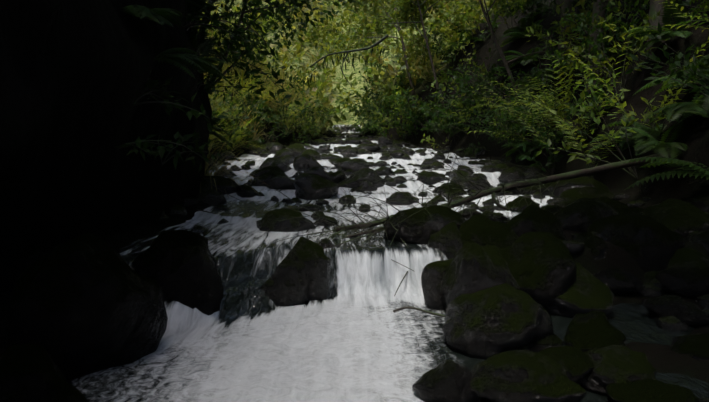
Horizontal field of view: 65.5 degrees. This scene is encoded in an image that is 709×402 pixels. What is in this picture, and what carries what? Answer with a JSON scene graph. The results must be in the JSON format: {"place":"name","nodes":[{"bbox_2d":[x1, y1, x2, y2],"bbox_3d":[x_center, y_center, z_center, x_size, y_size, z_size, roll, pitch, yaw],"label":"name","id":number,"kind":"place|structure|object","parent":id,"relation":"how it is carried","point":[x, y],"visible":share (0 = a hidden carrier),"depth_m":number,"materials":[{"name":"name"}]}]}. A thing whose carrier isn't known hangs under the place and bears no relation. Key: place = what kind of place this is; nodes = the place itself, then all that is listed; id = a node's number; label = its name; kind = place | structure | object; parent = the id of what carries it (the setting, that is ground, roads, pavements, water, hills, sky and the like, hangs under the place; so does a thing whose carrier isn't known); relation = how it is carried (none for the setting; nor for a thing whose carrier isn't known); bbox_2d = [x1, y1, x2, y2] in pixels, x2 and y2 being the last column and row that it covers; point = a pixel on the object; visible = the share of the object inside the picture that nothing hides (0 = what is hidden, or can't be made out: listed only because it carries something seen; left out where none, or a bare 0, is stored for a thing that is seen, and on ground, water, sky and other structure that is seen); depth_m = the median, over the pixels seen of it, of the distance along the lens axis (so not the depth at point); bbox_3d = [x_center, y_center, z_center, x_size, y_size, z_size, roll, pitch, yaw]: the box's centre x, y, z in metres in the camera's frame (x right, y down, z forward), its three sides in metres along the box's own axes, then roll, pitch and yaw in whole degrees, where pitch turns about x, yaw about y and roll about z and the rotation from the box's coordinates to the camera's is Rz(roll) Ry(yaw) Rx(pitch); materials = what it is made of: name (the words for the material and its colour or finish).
{"place":"outdoors","nodes":[
{"label":"outdoors","id":0,"kind":"place"},
{"bbox_2d":[0,0,708,382],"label":"ground terrain","id":1,"kind":"structure","parent":0,"point":[74,76],"depth_m":6.64,"materials":[{"name":"green plant"}]},
{"bbox_2d":[0,124,708,401],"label":"rocks","id":2,"kind":"object","parent":1,"relation":"on","point":[497,288],"visible":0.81,"depth_m":4.97,"materials":[{"name":"black stone"}]},
{"bbox_2d":[197,34,671,316],"bbox_3d":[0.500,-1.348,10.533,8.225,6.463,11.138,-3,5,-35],"label":"fallen branch","id":3,"kind":"object","parent":2,"relation":"on","point":[508,187],"visible":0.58,"depth_m":7.98,"materials":[{"name":"brown wood"}]},
{"bbox_2d":[114,0,708,197],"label":"plants","id":4,"kind":"object","parent":1,"relation":"on","point":[656,7],"visible":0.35,"depth_m":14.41,"materials":[{"name":"green plant"}]},
{"bbox_2d":[68,125,708,401],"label":"stream water","id":5,"kind":"structure","parent":0,"point":[353,337],"depth_m":4.79,"materials":[{"name":"white liquid"}]}
]}

